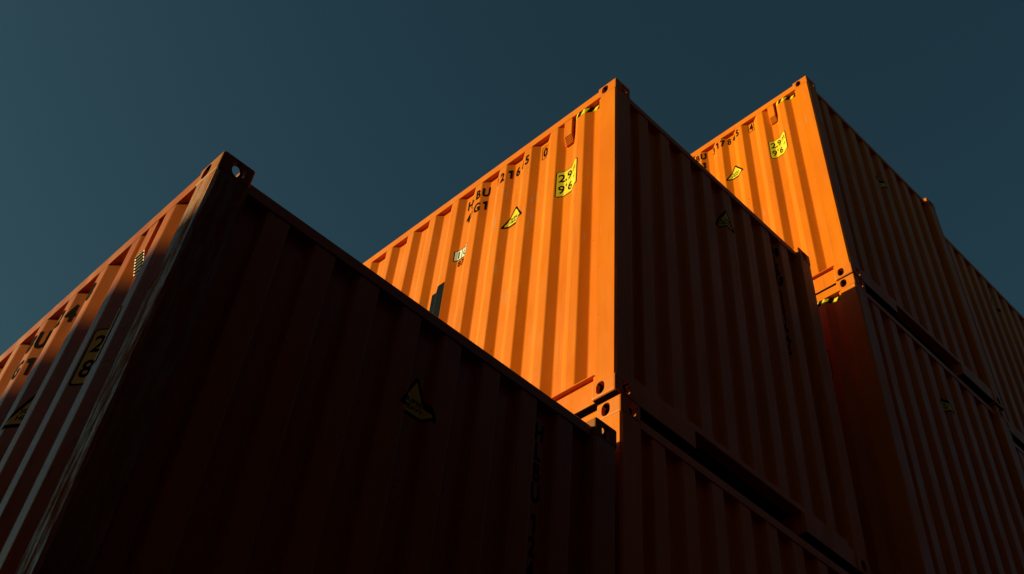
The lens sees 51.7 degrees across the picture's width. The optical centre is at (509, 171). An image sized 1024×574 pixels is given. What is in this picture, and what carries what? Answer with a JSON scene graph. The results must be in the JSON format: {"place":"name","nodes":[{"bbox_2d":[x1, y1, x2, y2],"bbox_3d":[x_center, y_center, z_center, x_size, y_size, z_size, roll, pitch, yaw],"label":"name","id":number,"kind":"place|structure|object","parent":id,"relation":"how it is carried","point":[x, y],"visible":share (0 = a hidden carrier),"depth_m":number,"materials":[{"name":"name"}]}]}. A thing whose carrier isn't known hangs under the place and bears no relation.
{"place":"outdoors","nodes":[
{"label":"outdoors","id":0,"kind":"place"},
{"bbox_2d":[0,0,1023,355],"label":"sky","id":1,"kind":"structure","parent":0,"point":[361,120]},
{"bbox_3d":[0.654,10.736,8.110,2.438,2.591,12.197,39,-57,-24],"label":"shipping container","id":2,"kind":"object","parent":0,"visible":0},
{"bbox_3d":[0.868,8.983,10.213,2.438,2.896,12.197,39,-57,-24],"label":"shipping container","id":3,"kind":"object","parent":2,"relation":"on","visible":0},
{"bbox_2d":[1009,431,1023,471],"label":"shipping container","id":4,"kind":"object","parent":3,"relation":"on","point":[1020,452],"visible":0.02,"depth_m":10.04,"materials":[{"name":"orange metal"}]},
{"bbox_2d":[944,236,1023,450],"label":"shipping container","id":5,"kind":"object","parent":4,"relation":"on","point":[998,318],"visible":0.09,"depth_m":11.77,"materials":[{"name":"orange metal"}]},
{"bbox_3d":[-4.915,6.197,4.902,2.438,2.591,12.197,39,-57,-24],"label":"shipping container","id":6,"kind":"object","parent":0,"visible":0},
{"bbox_2d":[0,151,616,573],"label":"shipping container","id":7,"kind":"object","parent":6,"relation":"on","point":[216,367],"visible":1,"depth_m":4.08,"materials":[{"name":"metal"}]},
{"label":"ground","id":8,"kind":"structure","parent":0,"visible":0},
{"bbox_3d":[-3.182,7.645,5.923,2.438,2.591,12.197,39,-57,-24],"label":"shipping container","id":9,"kind":"object","parent":8,"relation":"on","visible":0},
{"bbox_2d":[582,394,848,573],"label":"shipping container","id":10,"kind":"object","parent":9,"relation":"on","point":[678,510],"visible":0.51,"depth_m":5.58,"materials":[{"name":"orange metal"}]},
{"bbox_2d":[363,78,870,573],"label":"shipping container","id":11,"kind":"object","parent":10,"relation":"on","point":[609,240],"visible":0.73,"depth_m":7.08,"materials":[{"name":"metal"}]},
{"bbox_3d":[-1.120,9.171,6.969,2.438,2.591,12.197,39,-57,-24],"label":"shipping container","id":12,"kind":"object","parent":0,"visible":0},
{"bbox_3d":[-0.907,7.431,9.056,2.438,2.896,12.197,39,-57,-24],"label":"shipping container","id":13,"kind":"object","parent":12,"relation":"on","visible":0},
{"bbox_2d":[816,273,1023,573],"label":"shipping container","id":14,"kind":"object","parent":13,"relation":"on","point":[937,473],"visible":0.43,"depth_m":8.17,"materials":[{"name":"orange metal"}]},
{"bbox_2d":[690,76,1003,410],"bbox_3d":[-0.388,3.749,13.519,2.438,2.896,12.197,39,-57,-24],"label":"shipping container","id":15,"kind":"object","parent":14,"relation":"on","point":[817,179],"visible":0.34,"depth_m":10.37,"materials":[{"name":"orange metal"}]}
]}

